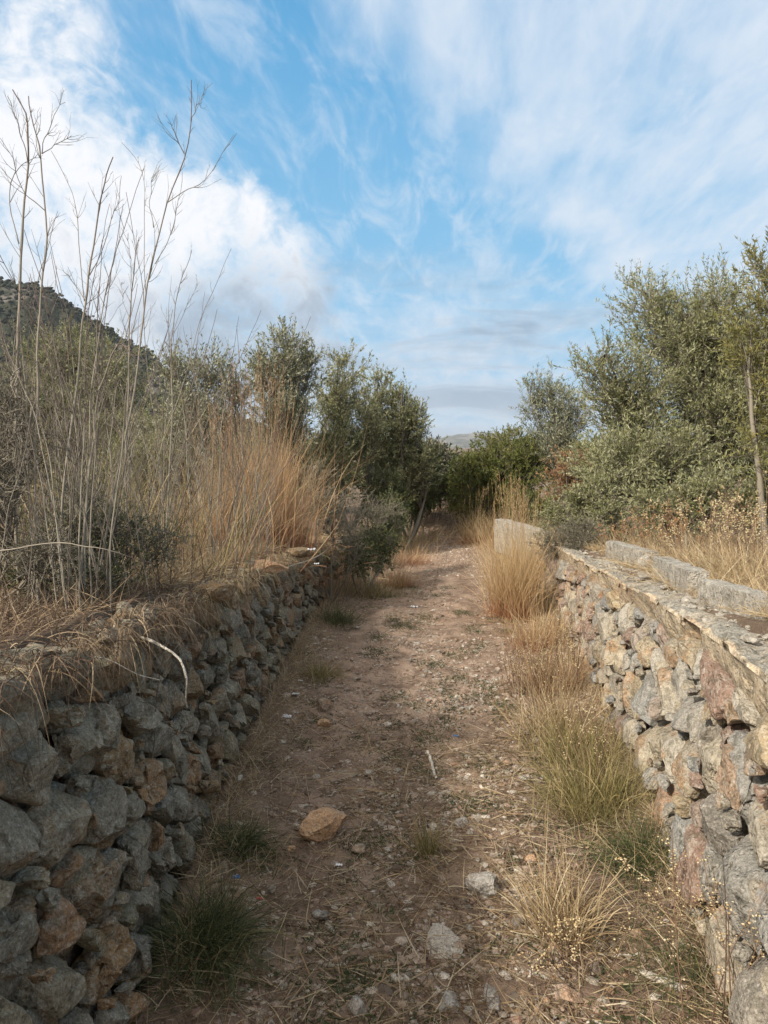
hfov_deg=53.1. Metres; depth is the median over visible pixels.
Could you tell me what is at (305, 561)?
fallen stalk
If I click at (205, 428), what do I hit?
dry stalk
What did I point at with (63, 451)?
dry stalk
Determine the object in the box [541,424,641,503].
distant scrub
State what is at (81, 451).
dry stalk
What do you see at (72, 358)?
dry stalk
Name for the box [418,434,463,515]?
distant scrub
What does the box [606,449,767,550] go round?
green shrub
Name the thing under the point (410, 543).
golden grass
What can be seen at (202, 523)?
golden grass
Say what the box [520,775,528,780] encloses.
loose stone
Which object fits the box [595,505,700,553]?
dried weed
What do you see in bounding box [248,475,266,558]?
dry stalk
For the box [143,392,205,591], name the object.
dry stalk
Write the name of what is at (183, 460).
dry stalk
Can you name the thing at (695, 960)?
grass tuft
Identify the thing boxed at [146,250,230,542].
dry stalk
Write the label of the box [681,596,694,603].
loose stone
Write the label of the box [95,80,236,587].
dry stalk
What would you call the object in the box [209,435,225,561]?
dry stalk
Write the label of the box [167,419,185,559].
dry stalk
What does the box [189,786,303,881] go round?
grass tuft
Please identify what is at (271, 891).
loose stone
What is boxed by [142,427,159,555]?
dry stalk
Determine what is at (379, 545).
green shrub
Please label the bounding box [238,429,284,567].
dry stalk
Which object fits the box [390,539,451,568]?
path edge grass
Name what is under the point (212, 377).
olive tree
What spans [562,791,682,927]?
grass tuft
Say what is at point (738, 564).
bleached grass
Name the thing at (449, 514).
distant grass
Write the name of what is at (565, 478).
russet shrub
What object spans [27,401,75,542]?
dry stalk
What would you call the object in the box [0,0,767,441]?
sky
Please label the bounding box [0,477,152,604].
dark shrub
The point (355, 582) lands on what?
golden grass
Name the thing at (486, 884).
loose stone
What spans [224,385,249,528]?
dry stalk
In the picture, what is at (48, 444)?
dry stalk
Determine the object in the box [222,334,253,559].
dry stalk
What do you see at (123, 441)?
dry stalk
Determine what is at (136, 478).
dry stalk
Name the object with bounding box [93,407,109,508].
dry stalk
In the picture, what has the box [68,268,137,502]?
dry stalk
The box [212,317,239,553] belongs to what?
dry stalk
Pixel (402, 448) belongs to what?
olive tree
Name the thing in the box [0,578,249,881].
hanging grass
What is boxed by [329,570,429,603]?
path edge grass
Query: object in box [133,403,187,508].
dry stalk
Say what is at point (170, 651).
fallen stalk
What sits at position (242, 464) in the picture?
dry stalk
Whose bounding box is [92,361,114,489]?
dry stalk
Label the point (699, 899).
dried weed
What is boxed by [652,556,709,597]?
concrete block
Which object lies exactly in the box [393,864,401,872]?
loose stone
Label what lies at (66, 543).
fallen stalk
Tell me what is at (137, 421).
dry stalk
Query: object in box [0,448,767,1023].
ground
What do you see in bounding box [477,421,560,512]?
yellowing bush
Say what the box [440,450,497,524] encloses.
distant scrub
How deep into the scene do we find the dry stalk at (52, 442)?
3.58 m
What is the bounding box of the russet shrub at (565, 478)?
[534,441,597,525]
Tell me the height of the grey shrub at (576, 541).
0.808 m
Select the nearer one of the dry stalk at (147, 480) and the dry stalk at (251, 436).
the dry stalk at (147, 480)
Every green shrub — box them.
[19,462,198,593]
[332,485,412,593]
[531,450,638,542]
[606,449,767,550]
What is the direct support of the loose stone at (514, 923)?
on the ground at (454, 626)
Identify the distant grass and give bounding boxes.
[359,510,470,545]
[408,501,458,525]
[425,503,489,522]
[433,498,451,513]
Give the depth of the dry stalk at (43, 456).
2.44 m
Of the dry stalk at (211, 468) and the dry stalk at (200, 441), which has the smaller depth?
the dry stalk at (200, 441)
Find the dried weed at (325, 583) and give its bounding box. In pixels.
[301,551,356,612]
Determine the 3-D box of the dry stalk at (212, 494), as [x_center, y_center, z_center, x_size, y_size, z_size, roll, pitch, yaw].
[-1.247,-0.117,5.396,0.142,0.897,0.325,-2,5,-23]
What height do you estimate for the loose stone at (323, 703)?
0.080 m
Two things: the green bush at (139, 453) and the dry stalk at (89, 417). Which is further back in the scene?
the green bush at (139, 453)
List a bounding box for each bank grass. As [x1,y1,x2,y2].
[0,552,229,1007]
[1,520,357,589]
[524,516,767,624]
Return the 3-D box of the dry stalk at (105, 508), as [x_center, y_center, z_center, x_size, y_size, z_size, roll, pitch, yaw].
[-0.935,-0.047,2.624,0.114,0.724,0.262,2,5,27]
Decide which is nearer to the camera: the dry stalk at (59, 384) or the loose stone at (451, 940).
the loose stone at (451, 940)
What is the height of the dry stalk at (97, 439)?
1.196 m
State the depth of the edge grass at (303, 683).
3.35 m
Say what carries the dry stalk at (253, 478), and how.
on the ground at (454, 626)
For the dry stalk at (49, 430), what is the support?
on the ground at (454, 626)
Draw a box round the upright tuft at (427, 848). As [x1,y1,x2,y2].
[385,806,463,871]
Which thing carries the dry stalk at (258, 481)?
on the ground at (454, 626)
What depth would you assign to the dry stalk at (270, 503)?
6.10 m
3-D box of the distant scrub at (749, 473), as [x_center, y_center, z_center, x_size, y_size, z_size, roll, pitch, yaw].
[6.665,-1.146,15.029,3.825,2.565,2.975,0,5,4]
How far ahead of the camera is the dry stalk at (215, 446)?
5.84 m
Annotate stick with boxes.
[426,750,437,778]
[598,951,639,957]
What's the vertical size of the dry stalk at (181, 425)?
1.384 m
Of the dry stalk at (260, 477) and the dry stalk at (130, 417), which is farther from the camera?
the dry stalk at (260, 477)
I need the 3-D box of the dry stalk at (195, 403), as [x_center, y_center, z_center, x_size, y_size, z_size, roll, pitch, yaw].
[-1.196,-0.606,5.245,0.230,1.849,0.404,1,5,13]
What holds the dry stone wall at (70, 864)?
on the ground at (454, 626)
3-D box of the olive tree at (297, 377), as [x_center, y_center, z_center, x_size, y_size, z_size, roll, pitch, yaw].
[-1.335,-1.097,10.048,1.246,2.921,1.270,1,5,17]
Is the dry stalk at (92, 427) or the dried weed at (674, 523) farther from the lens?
the dried weed at (674, 523)
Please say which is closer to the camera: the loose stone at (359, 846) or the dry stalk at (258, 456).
the loose stone at (359, 846)
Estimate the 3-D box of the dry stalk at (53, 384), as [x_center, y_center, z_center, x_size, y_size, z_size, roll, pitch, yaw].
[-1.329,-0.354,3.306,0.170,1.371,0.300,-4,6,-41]
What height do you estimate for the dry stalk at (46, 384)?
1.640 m
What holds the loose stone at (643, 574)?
on the dry stone wall at (689, 687)
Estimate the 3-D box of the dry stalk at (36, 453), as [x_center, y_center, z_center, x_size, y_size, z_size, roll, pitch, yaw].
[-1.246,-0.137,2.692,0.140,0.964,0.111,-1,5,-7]
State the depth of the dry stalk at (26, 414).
2.60 m
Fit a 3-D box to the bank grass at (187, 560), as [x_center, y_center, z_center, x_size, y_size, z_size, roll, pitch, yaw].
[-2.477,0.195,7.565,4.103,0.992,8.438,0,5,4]
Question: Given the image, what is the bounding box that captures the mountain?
[0,279,283,447]
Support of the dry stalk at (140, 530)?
on the ground at (454, 626)
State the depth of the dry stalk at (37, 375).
2.60 m
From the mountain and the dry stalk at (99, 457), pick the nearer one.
the dry stalk at (99, 457)
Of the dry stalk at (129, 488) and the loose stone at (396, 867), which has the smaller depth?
the loose stone at (396, 867)
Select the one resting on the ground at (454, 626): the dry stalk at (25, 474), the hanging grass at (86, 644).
the dry stalk at (25, 474)
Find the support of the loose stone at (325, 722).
on the ground at (454, 626)
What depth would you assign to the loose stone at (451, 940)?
2.48 m
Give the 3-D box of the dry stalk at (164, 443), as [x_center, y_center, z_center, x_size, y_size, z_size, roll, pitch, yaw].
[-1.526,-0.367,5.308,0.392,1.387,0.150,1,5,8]
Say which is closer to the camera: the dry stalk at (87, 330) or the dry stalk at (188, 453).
the dry stalk at (87, 330)
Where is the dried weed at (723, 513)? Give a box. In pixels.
[670,471,767,556]
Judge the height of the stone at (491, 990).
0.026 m
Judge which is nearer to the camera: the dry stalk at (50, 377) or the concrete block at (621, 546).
the dry stalk at (50, 377)
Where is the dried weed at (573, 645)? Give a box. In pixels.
[551,600,598,698]
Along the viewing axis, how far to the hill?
2729.92 m
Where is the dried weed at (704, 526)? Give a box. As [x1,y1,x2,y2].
[642,490,767,561]
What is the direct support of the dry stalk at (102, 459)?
on the ground at (454, 626)
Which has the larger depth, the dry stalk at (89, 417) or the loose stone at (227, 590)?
the loose stone at (227, 590)
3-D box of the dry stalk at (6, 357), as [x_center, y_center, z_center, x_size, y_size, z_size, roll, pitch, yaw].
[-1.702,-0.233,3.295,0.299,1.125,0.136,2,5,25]
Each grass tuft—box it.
[110,853,320,1023]
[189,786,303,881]
[282,645,356,689]
[301,593,398,631]
[333,575,409,601]
[453,713,664,867]
[461,800,699,987]
[473,686,646,783]
[492,654,599,705]
[549,893,757,1023]
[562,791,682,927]
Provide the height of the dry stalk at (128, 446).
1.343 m
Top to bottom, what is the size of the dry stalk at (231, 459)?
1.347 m
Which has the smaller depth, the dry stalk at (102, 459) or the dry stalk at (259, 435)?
the dry stalk at (102, 459)
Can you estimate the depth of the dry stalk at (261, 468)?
5.68 m
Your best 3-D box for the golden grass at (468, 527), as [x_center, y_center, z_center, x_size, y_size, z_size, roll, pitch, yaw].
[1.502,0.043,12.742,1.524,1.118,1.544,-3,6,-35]
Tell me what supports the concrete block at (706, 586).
on the dry stone wall at (689, 687)
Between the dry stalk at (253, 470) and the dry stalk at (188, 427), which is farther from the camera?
the dry stalk at (253, 470)
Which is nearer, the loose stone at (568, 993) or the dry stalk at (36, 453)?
the loose stone at (568, 993)
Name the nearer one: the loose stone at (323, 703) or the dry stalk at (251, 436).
the loose stone at (323, 703)
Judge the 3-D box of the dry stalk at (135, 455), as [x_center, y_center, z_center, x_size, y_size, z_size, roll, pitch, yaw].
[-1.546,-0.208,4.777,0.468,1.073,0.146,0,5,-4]
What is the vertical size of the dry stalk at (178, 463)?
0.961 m
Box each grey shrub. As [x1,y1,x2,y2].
[0,349,87,600]
[282,455,371,603]
[317,483,405,584]
[526,504,612,564]
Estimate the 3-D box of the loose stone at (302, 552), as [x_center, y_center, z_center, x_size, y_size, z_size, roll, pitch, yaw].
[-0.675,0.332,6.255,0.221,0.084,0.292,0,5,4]
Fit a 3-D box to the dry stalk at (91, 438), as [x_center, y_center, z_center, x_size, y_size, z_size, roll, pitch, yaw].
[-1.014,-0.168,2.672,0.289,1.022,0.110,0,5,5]
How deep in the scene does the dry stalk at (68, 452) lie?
2.86 m
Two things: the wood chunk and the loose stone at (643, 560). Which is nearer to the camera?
the wood chunk
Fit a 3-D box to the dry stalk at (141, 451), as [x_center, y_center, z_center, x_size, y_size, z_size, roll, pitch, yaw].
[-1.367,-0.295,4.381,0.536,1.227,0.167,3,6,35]
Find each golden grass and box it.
[24,398,322,556]
[145,348,381,562]
[269,444,346,548]
[319,548,399,607]
[366,555,435,593]
[393,529,443,554]
[432,482,505,547]
[442,470,597,631]
[443,640,624,751]
[464,474,540,550]
[466,558,576,659]
[474,614,599,701]
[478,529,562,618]
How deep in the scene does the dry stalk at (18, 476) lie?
2.38 m
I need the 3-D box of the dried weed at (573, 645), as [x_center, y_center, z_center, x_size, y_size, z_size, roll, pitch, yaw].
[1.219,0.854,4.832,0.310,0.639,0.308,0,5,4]
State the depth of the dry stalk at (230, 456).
4.99 m
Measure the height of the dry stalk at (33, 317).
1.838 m
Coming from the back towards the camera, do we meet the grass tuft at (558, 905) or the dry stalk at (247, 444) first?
the dry stalk at (247, 444)
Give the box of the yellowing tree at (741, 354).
[707,227,767,552]
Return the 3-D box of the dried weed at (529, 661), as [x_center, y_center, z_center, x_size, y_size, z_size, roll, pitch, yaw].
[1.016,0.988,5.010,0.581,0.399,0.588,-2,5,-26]
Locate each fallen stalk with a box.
[0,542,153,563]
[95,657,158,679]
[101,620,187,707]
[223,448,300,542]
[271,544,332,576]
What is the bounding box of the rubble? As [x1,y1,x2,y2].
[553,542,767,646]
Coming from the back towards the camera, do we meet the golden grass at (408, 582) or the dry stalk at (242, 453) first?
the golden grass at (408, 582)
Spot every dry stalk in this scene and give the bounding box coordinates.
[0,88,88,602]
[0,89,42,602]
[0,256,117,591]
[0,278,37,504]
[0,289,35,443]
[0,313,72,610]
[0,321,47,603]
[0,323,9,445]
[0,328,48,518]
[0,338,57,569]
[0,345,72,487]
[0,363,50,559]
[0,371,48,552]
[0,406,55,599]
[0,442,77,604]
[0,509,52,613]
[0,565,7,604]
[1,307,51,605]
[1,332,53,588]
[2,350,36,555]
[2,455,35,601]
[6,211,57,548]
[7,367,57,605]
[8,418,82,611]
[16,331,67,610]
[20,292,50,541]
[22,230,88,575]
[22,377,76,538]
[23,285,68,494]
[23,327,77,591]
[26,302,76,580]
[26,435,52,615]
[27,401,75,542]
[28,335,97,601]
[29,267,56,521]
[30,275,112,601]
[31,368,60,599]
[32,269,77,566]
[34,373,85,598]
[38,350,67,532]
[39,272,87,519]
[41,243,94,578]
[44,255,83,464]
[44,317,64,528]
[44,350,68,557]
[48,327,83,567]
[50,370,100,610]
[51,151,126,595]
[51,385,80,512]
[52,355,72,529]
[52,366,123,559]
[53,169,143,607]
[53,305,97,609]
[55,315,129,601]
[66,204,126,604]
[66,373,108,605]
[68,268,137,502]
[68,304,109,515]
[68,326,141,605]
[70,383,117,476]
[72,357,93,463]
[73,393,149,531]
[75,207,125,597]
[75,318,159,588]
[77,250,121,609]
[81,284,137,589]
[81,374,98,480]
[83,393,111,584]
[84,367,109,586]
[85,371,150,504]
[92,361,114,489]
[93,396,132,607]
[93,405,114,566]
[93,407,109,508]
[94,357,117,499]
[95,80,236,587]
[97,348,127,583]
[98,344,144,522]
[99,398,165,527]
[103,310,172,605]
[104,378,140,588]
[104,498,143,595]
[105,339,169,526]
[105,381,129,505]
[105,387,186,558]
[106,273,150,610]
[110,453,156,595]
[114,358,166,564]
[114,420,149,598]
[115,228,145,594]
[115,333,174,542]
[118,193,165,575]
[120,457,155,593]
[122,385,155,579]
[125,313,149,559]
[130,424,162,538]
[133,359,188,551]
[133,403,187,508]
[134,314,179,518]
[137,417,179,556]
[141,372,208,554]
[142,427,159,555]
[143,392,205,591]
[145,419,171,565]
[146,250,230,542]
[146,626,181,758]
[149,374,213,548]
[152,390,201,523]
[153,334,178,549]
[154,311,216,563]
[154,400,188,546]
[157,333,181,527]
[161,246,198,574]
[165,339,215,544]
[165,391,210,497]
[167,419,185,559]
[169,437,187,551]
[171,409,191,525]
[172,311,260,546]
[172,338,192,543]
[179,381,196,549]
[180,328,213,558]
[180,384,209,509]
[180,396,209,532]
[181,354,213,541]
[183,293,214,535]
[187,372,204,510]
[188,443,205,551]
[190,375,226,549]
[196,382,237,525]
[199,442,220,550]
[200,371,250,554]
[200,384,223,510]
[203,386,225,558]
[203,409,218,504]
[204,426,243,550]
[205,389,216,552]
[206,398,226,537]
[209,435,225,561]
[210,381,250,533]
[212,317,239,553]
[214,428,230,537]
[214,444,245,555]
[215,390,248,549]
[216,399,235,551]
[217,426,231,565]
[221,439,247,559]
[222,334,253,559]
[223,317,311,562]
[223,377,251,553]
[223,410,271,554]
[223,424,237,553]
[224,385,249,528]
[225,425,232,544]
[227,412,258,539]
[227,413,268,544]
[227,422,283,553]
[228,346,264,547]
[228,421,250,558]
[230,443,256,540]
[230,467,244,570]
[232,352,270,546]
[235,391,251,544]
[235,431,276,546]
[236,433,287,555]
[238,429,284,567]
[242,405,260,546]
[246,411,271,516]
[248,396,286,543]
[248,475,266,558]
[250,386,270,517]
[250,397,284,542]
[252,457,272,555]
[252,459,275,542]
[253,424,272,536]
[257,441,275,553]
[261,443,278,554]
[261,457,277,545]
[265,438,285,555]
[274,495,312,616]
[275,496,306,589]
[276,478,284,548]
[289,408,300,497]
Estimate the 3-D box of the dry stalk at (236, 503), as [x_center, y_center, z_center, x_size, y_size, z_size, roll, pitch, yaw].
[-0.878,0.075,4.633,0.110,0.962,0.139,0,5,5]
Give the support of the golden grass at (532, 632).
on the ground at (454, 626)
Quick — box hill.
[347,432,623,447]
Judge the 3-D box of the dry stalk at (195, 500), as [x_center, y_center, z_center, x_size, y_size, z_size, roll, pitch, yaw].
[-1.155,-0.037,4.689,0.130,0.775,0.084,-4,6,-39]
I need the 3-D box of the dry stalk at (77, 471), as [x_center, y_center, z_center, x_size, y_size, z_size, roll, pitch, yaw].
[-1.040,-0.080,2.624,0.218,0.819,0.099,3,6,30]
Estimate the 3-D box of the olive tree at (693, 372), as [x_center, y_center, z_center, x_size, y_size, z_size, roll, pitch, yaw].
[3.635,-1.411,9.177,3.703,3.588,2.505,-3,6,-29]
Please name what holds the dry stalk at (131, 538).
on the ground at (454, 626)
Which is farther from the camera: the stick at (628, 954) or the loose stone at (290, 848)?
the loose stone at (290, 848)
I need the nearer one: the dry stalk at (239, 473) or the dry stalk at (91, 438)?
the dry stalk at (91, 438)
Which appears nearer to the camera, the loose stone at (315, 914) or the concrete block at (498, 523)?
the loose stone at (315, 914)
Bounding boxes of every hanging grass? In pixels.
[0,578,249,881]
[168,540,340,659]
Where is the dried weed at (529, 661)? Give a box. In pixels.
[495,635,589,703]
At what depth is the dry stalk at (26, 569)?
2.28 m
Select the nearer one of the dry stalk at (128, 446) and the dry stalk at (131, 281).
the dry stalk at (131, 281)
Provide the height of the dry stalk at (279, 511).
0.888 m
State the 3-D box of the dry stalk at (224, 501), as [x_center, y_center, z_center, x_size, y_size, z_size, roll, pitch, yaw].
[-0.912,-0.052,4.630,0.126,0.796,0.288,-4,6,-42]
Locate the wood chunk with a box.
[639,970,686,991]
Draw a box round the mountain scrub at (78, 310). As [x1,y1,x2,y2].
[0,276,308,453]
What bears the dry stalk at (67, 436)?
on the ground at (454, 626)
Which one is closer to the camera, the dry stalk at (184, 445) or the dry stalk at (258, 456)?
the dry stalk at (184, 445)
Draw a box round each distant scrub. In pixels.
[0,440,99,509]
[149,444,261,505]
[249,431,369,512]
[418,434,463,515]
[432,440,462,458]
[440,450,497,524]
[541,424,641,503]
[659,413,767,512]
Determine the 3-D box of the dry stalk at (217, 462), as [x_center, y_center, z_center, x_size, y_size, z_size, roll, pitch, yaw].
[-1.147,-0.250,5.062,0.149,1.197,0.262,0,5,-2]
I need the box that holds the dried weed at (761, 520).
[650,485,767,576]
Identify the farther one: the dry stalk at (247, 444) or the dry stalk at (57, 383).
the dry stalk at (247, 444)
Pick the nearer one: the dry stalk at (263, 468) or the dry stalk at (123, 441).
the dry stalk at (123, 441)
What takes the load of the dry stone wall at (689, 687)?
on the ground at (454, 626)
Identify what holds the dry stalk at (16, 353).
on the ground at (454, 626)
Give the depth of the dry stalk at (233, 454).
6.05 m
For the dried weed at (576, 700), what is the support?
on the ground at (454, 626)
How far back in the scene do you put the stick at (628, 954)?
2.41 m
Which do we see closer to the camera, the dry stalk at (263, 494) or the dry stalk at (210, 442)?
the dry stalk at (263, 494)
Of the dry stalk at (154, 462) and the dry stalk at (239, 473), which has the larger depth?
the dry stalk at (239, 473)
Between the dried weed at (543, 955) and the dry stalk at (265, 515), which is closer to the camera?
the dried weed at (543, 955)
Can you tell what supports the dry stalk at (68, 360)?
on the ground at (454, 626)
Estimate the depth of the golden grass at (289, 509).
6.79 m
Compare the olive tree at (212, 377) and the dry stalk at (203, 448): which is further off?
the olive tree at (212, 377)
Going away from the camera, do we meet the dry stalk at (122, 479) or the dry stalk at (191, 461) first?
the dry stalk at (122, 479)
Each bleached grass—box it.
[562,523,729,568]
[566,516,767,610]
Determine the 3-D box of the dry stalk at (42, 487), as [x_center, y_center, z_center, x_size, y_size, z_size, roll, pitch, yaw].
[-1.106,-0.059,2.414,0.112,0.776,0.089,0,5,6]
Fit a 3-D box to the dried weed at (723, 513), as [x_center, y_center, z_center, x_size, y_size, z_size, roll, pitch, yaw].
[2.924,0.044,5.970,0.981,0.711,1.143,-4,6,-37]
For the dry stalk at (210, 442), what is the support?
on the ground at (454, 626)
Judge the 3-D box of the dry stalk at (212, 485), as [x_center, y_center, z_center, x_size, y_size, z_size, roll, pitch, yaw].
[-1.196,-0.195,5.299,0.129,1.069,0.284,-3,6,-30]
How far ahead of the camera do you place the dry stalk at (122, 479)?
2.63 m
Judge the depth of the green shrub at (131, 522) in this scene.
3.15 m
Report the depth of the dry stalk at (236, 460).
5.88 m
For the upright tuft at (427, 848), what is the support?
on the ground at (454, 626)
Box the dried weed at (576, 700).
[531,659,612,791]
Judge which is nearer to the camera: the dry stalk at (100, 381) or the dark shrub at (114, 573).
the dark shrub at (114, 573)
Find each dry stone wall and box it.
[0,539,350,1023]
[522,538,767,1023]
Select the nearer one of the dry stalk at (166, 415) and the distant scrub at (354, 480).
the dry stalk at (166, 415)
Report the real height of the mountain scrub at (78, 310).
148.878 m
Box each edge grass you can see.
[149,531,732,1023]
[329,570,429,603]
[360,542,427,570]
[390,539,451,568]
[401,519,452,544]
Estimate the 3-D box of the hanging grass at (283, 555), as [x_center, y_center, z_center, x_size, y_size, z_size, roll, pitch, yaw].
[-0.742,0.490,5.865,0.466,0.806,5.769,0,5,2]
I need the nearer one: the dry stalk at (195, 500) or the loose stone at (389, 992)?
the loose stone at (389, 992)
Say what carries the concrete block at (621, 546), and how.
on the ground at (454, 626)
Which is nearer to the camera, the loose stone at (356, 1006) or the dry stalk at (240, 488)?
the loose stone at (356, 1006)
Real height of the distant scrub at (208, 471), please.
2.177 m
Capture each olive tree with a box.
[0,313,174,500]
[134,331,264,528]
[238,313,332,520]
[304,338,397,531]
[345,358,447,547]
[509,355,595,510]
[548,243,767,532]
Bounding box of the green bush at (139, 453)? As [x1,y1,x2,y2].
[70,408,345,518]
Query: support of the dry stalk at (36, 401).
on the ground at (454, 626)
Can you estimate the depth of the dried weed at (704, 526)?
5.44 m
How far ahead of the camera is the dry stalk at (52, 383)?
4.06 m
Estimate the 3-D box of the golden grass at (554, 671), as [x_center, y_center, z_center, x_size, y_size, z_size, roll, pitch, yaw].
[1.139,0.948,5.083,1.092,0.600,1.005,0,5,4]
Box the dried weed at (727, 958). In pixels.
[655,826,765,1023]
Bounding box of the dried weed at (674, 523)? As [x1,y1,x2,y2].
[626,499,757,556]
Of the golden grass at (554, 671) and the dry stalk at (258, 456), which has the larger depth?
the dry stalk at (258, 456)
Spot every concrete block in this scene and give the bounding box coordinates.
[494,519,550,558]
[605,540,657,571]
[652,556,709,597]
[697,579,767,620]
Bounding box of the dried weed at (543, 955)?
[517,910,635,984]
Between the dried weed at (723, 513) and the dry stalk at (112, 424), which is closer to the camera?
the dry stalk at (112, 424)
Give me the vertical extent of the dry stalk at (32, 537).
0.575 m
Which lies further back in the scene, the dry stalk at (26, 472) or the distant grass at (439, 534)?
the distant grass at (439, 534)
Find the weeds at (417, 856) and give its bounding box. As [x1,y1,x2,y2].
[153,585,695,1023]
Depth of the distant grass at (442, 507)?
16.33 m
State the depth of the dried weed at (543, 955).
2.27 m
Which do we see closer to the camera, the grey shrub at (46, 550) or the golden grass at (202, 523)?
the grey shrub at (46, 550)
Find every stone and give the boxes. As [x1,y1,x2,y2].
[193,583,237,602]
[242,559,288,572]
[262,948,275,962]
[267,885,275,892]
[286,927,296,933]
[287,846,295,851]
[288,547,313,557]
[298,806,346,841]
[303,790,310,795]
[311,909,327,919]
[317,697,330,710]
[317,718,330,726]
[347,994,366,1016]
[351,843,365,853]
[370,821,377,826]
[377,984,392,995]
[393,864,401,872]
[404,971,412,978]
[425,922,464,964]
[439,990,459,1011]
[453,817,467,828]
[465,871,498,896]
[484,983,499,1010]
[499,846,512,852]
[501,760,511,764]
[508,991,519,1000]
[511,918,523,928]
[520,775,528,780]
[525,853,536,860]
[554,983,583,1002]
[589,960,603,973]
[637,554,650,570]
[637,571,653,579]
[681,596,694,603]
[688,605,696,608]
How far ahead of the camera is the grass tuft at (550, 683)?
5.00 m
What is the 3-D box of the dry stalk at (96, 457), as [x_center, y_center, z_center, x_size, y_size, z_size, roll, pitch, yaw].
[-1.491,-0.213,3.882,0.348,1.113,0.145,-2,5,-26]
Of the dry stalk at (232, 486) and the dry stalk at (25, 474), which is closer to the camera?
the dry stalk at (25, 474)
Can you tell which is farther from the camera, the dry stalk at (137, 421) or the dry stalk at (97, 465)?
the dry stalk at (137, 421)
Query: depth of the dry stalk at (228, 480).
5.82 m
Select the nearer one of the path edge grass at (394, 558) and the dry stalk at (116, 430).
the dry stalk at (116, 430)
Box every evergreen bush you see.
[352,443,446,540]
[442,425,564,533]
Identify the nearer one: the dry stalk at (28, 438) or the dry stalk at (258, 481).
the dry stalk at (28, 438)
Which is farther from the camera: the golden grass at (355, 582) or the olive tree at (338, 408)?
the olive tree at (338, 408)
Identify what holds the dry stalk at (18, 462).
on the ground at (454, 626)
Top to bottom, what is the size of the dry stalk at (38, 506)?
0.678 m
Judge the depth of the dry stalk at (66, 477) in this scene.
2.80 m
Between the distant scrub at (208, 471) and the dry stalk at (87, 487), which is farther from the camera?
the distant scrub at (208, 471)
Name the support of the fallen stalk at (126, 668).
on the dry stone wall at (70, 864)
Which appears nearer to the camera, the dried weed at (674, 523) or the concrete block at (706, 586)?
the concrete block at (706, 586)
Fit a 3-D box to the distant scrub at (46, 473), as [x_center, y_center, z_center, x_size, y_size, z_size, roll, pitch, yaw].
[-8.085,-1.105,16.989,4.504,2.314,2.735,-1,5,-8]
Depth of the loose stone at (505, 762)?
3.93 m
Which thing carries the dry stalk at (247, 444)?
on the ground at (454, 626)
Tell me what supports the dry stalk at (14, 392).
on the ground at (454, 626)
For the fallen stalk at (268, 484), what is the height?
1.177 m
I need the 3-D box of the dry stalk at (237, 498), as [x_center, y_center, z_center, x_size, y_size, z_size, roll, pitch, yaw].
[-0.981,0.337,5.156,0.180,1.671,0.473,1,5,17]
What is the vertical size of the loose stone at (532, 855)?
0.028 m
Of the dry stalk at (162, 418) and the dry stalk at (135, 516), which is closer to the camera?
the dry stalk at (135, 516)
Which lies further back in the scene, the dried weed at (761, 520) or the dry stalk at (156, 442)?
the dry stalk at (156, 442)
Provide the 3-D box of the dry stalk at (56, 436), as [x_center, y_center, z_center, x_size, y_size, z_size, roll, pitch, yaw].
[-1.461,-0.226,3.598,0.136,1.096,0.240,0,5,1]
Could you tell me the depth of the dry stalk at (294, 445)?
7.08 m
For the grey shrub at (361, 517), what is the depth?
8.70 m
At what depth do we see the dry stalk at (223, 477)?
4.95 m
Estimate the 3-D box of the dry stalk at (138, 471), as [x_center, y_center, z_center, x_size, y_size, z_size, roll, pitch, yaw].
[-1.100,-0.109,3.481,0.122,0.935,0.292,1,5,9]
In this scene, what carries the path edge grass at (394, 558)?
on the ground at (454, 626)
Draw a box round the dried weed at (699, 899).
[615,847,719,934]
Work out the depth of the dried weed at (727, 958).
2.09 m
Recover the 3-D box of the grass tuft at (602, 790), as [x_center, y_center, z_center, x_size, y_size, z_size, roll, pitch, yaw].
[0.893,1.151,3.413,1.159,0.498,1.096,2,5,24]
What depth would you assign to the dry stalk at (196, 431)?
6.24 m

